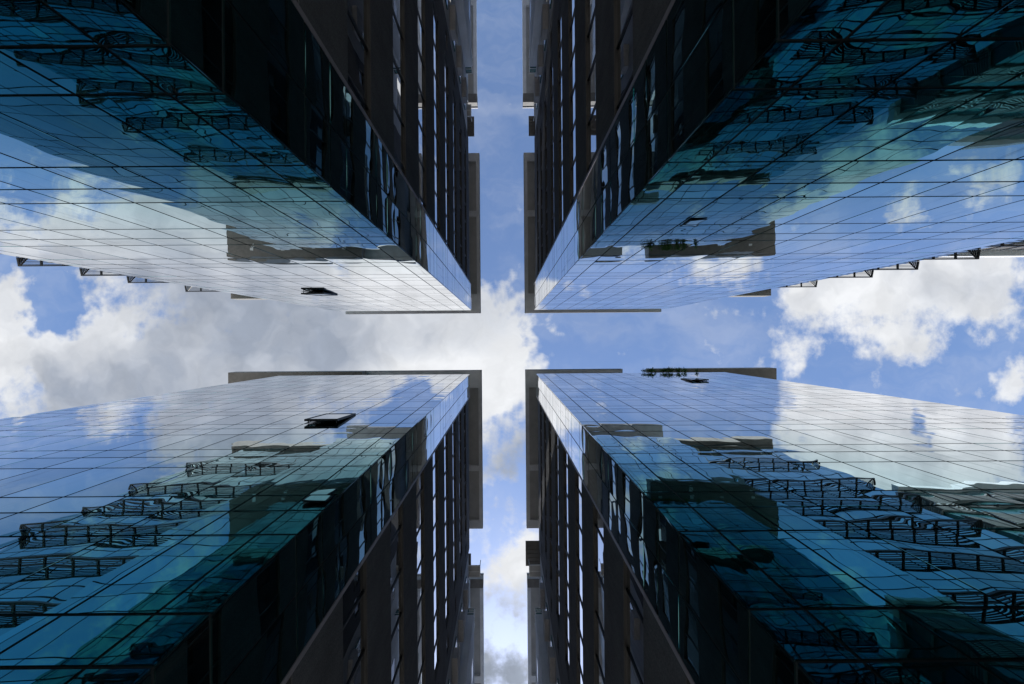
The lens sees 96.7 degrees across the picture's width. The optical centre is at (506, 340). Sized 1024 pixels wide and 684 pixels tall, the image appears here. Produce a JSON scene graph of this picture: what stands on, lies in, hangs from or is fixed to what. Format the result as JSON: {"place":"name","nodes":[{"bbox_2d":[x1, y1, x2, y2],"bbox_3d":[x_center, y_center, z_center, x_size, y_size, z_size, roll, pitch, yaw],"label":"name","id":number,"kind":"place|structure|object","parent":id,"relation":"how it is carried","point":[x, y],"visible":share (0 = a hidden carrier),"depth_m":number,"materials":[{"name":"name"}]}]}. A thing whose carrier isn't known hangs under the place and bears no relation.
{"place":"outdoors","nodes":[
{"label":"outdoors","id":0,"kind":"place"},
{"bbox_2d":[0,370,483,683],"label":"glass tower","id":1,"kind":"structure","parent":0,"point":[313,529],"depth_m":10.19,"materials":[{"name":"blue glass"}]},
{"bbox_2d":[343,560,366,683],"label":"ribbon window","id":2,"kind":"structure","parent":1,"relation":"in","point":[355,596],"depth_m":10.78,"materials":[{"name":"black glass"}]},
{"bbox_2d":[390,502,403,683],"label":"ribbon window","id":3,"kind":"structure","parent":1,"relation":"in","point":[396,523],"depth_m":14.82,"materials":[{"name":"black glass"}]},
{"bbox_2d":[416,469,425,683],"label":"ribbon window","id":4,"kind":"structure","parent":1,"relation":"in","point":[420,481],"depth_m":18.90,"materials":[{"name":"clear glass"}]},
{"bbox_2d":[433,448,439,672],"bbox_3d":[-3.519,10.817,22.500,0.123,1.680,11.223,0,-90,0],"label":"ribbon window","id":5,"kind":"structure","parent":1,"relation":"in","point":[435,456],"depth_m":22.93,"materials":[{"name":"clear glass"}]},
{"bbox_2d":[444,432,448,621],"bbox_3d":[-3.519,10.817,26.480,0.123,1.680,11.223,0,-90,0],"label":"ribbon window","id":6,"kind":"structure","parent":1,"relation":"in","point":[446,436],"depth_m":27.04,"materials":[{"name":"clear glass"}]},
{"bbox_2d":[453,421,455,583],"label":"ribbon window","id":7,"kind":"structure","parent":1,"relation":"in","point":[454,456],"depth_m":31.09,"materials":[{"name":"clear glass"}]},
{"bbox_2d":[459,412,461,555],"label":"ribbon window","id":8,"kind":"structure","parent":1,"relation":"in","point":[460,479],"depth_m":35.16,"materials":[{"name":"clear glass"}]},
{"bbox_2d":[464,404,466,531],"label":"ribbon window","id":9,"kind":"structure","parent":1,"relation":"in","point":[465,404],"depth_m":39.23,"materials":[{"name":"black glass"}]},
{"bbox_2d":[467,608,474,627],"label":"top window","id":10,"kind":"structure","parent":1,"relation":"in","point":[470,610],"depth_m":40.79,"materials":[{"name":"teal glass"}]},
{"bbox_2d":[0,0,1023,683],"label":"sky","id":11,"kind":"structure","parent":0,"point":[950,332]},
{"bbox_2d":[525,369,1023,683],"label":"glass tower","id":12,"kind":"structure","parent":0,"point":[712,528],"depth_m":9.33,"materials":[{"name":"blue glass"}]},
{"bbox_2d":[535,607,541,631],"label":"top window","id":13,"kind":"structure","parent":12,"relation":"in","point":[537,609],"depth_m":40.71,"materials":[{"name":"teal glass"}]},
{"bbox_2d":[540,405,542,532],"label":"ribbon window","id":14,"kind":"structure","parent":12,"relation":"in","point":[540,405],"depth_m":39.23,"materials":[{"name":"black glass"}]},
{"bbox_2d":[544,412,546,553],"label":"ribbon window","id":15,"kind":"structure","parent":12,"relation":"in","point":[544,412],"depth_m":35.24,"materials":[{"name":"black glass"}]},
{"bbox_2d":[549,421,551,579],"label":"ribbon window","id":16,"kind":"structure","parent":12,"relation":"in","point":[550,478],"depth_m":31.24,"materials":[{"name":"black glass"}]},
{"bbox_2d":[555,432,559,622],"bbox_3d":[3.042,10.765,26.480,0.123,1.680,11.223,0,-90,0],"label":"ribbon window","id":17,"kind":"structure","parent":12,"relation":"in","point":[556,437],"depth_m":27.22,"materials":[{"name":"black glass"}]},
{"bbox_2d":[563,447,568,669],"bbox_3d":[3.042,10.765,22.500,0.123,1.680,11.223,0,-90,0],"label":"ribbon window","id":18,"kind":"structure","parent":12,"relation":"in","point":[566,570],"depth_m":23.06,"materials":[{"name":"black glass"}]},
{"bbox_2d":[575,470,582,683],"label":"ribbon window","id":19,"kind":"structure","parent":12,"relation":"in","point":[578,491],"depth_m":18.98,"materials":[{"name":"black glass"}]},
{"bbox_2d":[593,503,604,683],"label":"ribbon window","id":20,"kind":"structure","parent":12,"relation":"in","point":[598,547],"depth_m":14.90,"materials":[{"name":"black glass"}]},
{"bbox_2d":[623,559,643,683],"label":"ribbon window","id":21,"kind":"structure","parent":12,"relation":"in","point":[633,597],"depth_m":10.85,"materials":[{"name":"black glass"}]},
{"bbox_2d":[646,367,655,372],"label":"roof plant","id":22,"kind":"object","parent":12,"relation":"on","point":[650,370],"visible":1,"depth_m":42.05,"materials":[{"name":"green plant"}]},
{"bbox_2d":[664,366,673,372],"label":"roof plant","id":23,"kind":"object","parent":12,"relation":"on","point":[669,369],"visible":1,"depth_m":42.05,"materials":[{"name":"green plant"}]},
{"bbox_2d":[674,367,686,372],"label":"roof plant","id":24,"kind":"object","parent":12,"relation":"on","point":[679,369],"visible":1,"depth_m":42.06,"materials":[{"name":"green plant"}]},
{"bbox_2d":[942,241,1023,256],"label":"louvred block","id":25,"kind":"structure","parent":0,"point":[1002,252],"depth_m":40.00,"materials":[{"name":"grey metal"}]},
{"label":"ground","id":26,"kind":"structure","parent":0,"visible":0},
{"bbox_2d":[3,254,266,299],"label":"block","id":27,"kind":"structure","parent":26,"relation":"on","point":[21,261],"depth_m":34.40,"materials":[{"name":"grey glass"}]},
{"bbox_2d":[0,0,480,313],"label":"glass tower","id":28,"kind":"structure","parent":26,"relation":"on","point":[312,153],"depth_m":9.18,"materials":[{"name":"blue glass"}]},
{"bbox_2d":[347,0,370,120],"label":"ribbon window","id":29,"kind":"structure","parent":28,"relation":"in","point":[358,11],"depth_m":10.81,"materials":[{"name":"black glass"}]},
{"bbox_2d":[393,0,405,176],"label":"ribbon window","id":30,"kind":"structure","parent":28,"relation":"in","point":[398,5],"depth_m":14.85,"materials":[{"name":"black glass"}]},
{"bbox_2d":[418,0,425,209],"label":"ribbon window","id":31,"kind":"structure","parent":28,"relation":"in","point":[421,3],"depth_m":18.92,"materials":[{"name":"black glass"}]},
{"bbox_2d":[433,6,439,232],"bbox_3d":[-3.494,-10.801,22.500,0.123,1.680,11.143,0,-90,0],"label":"ribbon window","id":32,"kind":"structure","parent":28,"relation":"in","point":[436,46],"depth_m":23.00,"materials":[{"name":"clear glass"}]},
{"bbox_2d":[445,61,449,248],"bbox_3d":[-3.494,-10.801,26.480,0.123,1.680,11.143,0,-90,0],"label":"ribbon window","id":33,"kind":"structure","parent":28,"relation":"in","point":[446,69],"depth_m":27.03,"materials":[{"name":"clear glass"}]},
{"bbox_2d":[453,98,456,259],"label":"ribbon window","id":34,"kind":"structure","parent":28,"relation":"in","point":[454,103],"depth_m":31.17,"materials":[{"name":"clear glass"}]},
{"bbox_2d":[459,126,461,267],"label":"ribbon window","id":35,"kind":"structure","parent":28,"relation":"in","point":[459,126],"depth_m":35.19,"materials":[{"name":"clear glass"}]},
{"bbox_2d":[464,149,466,275],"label":"ribbon window","id":36,"kind":"structure","parent":28,"relation":"in","point":[464,149],"depth_m":39.23,"materials":[{"name":"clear glass"}]},
{"bbox_2d":[465,49,472,73],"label":"top window","id":37,"kind":"structure","parent":28,"relation":"in","point":[468,69],"depth_m":40.81,"materials":[{"name":"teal glass"}]},
{"bbox_2d":[228,371,365,383],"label":"block","id":38,"kind":"structure","parent":26,"relation":"on","point":[233,377],"depth_m":47.50,"materials":[{"name":"grey concrete"}]},
{"bbox_2d":[646,367,776,379],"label":"block","id":39,"kind":"structure","parent":26,"relation":"on","point":[766,372],"depth_m":47.50,"materials":[{"name":"grey concrete"}]},
{"bbox_2d":[522,0,1023,312],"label":"glass tower","id":40,"kind":"structure","parent":26,"relation":"on","point":[687,152],"depth_m":8.57,"materials":[{"name":"glass"}]},
{"bbox_2d":[529,48,535,72],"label":"top window","id":41,"kind":"structure","parent":40,"relation":"in","point":[531,69],"depth_m":40.74,"materials":[{"name":"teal glass"}]},
{"bbox_2d":[537,150,538,273],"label":"ribbon window","id":42,"kind":"structure","parent":40,"relation":"in","point":[537,150],"depth_m":39.23,"materials":[{"name":"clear glass"}]},
{"bbox_2d":[540,126,542,267],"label":"ribbon window","id":43,"kind":"structure","parent":40,"relation":"in","point":[541,126],"depth_m":35.24,"materials":[{"name":"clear glass"}]},
{"bbox_2d":[544,96,547,256],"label":"ribbon window","id":44,"kind":"structure","parent":40,"relation":"in","point":[546,218],"depth_m":31.24,"materials":[{"name":"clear glass"}]},
{"bbox_2d":[550,60,553,245],"bbox_3d":[2.744,-10.851,26.480,0.123,1.680,11.143,0,-90,0],"label":"ribbon window","id":45,"kind":"structure","parent":40,"relation":"in","point":[551,68],"depth_m":27.23,"materials":[{"name":"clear glass"}]},
{"bbox_2d":[558,11,562,230],"bbox_3d":[2.744,-10.851,22.500,0.123,1.680,11.143,0,-90,0],"label":"ribbon window","id":46,"kind":"structure","parent":40,"relation":"in","point":[559,21],"depth_m":23.07,"materials":[{"name":"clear glass"}]},
{"bbox_2d":[569,0,575,207],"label":"ribbon window","id":47,"kind":"structure","parent":40,"relation":"in","point":[571,2],"depth_m":19.00,"materials":[{"name":"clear glass"}]},
{"bbox_2d":[585,0,595,172],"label":"ribbon window","id":48,"kind":"structure","parent":40,"relation":"in","point":[589,4],"depth_m":14.91,"materials":[{"name":"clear glass"}]},
{"bbox_2d":[614,0,632,114],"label":"ribbon window","id":49,"kind":"structure","parent":40,"relation":"in","point":[623,9],"depth_m":10.86,"materials":[{"name":"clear glass"}]},
{"bbox_2d":[731,239,1023,296],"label":"block","id":50,"kind":"structure","parent":26,"relation":"on","point":[975,253],"depth_m":30.61,"materials":[{"name":"grey glass"}]}
]}

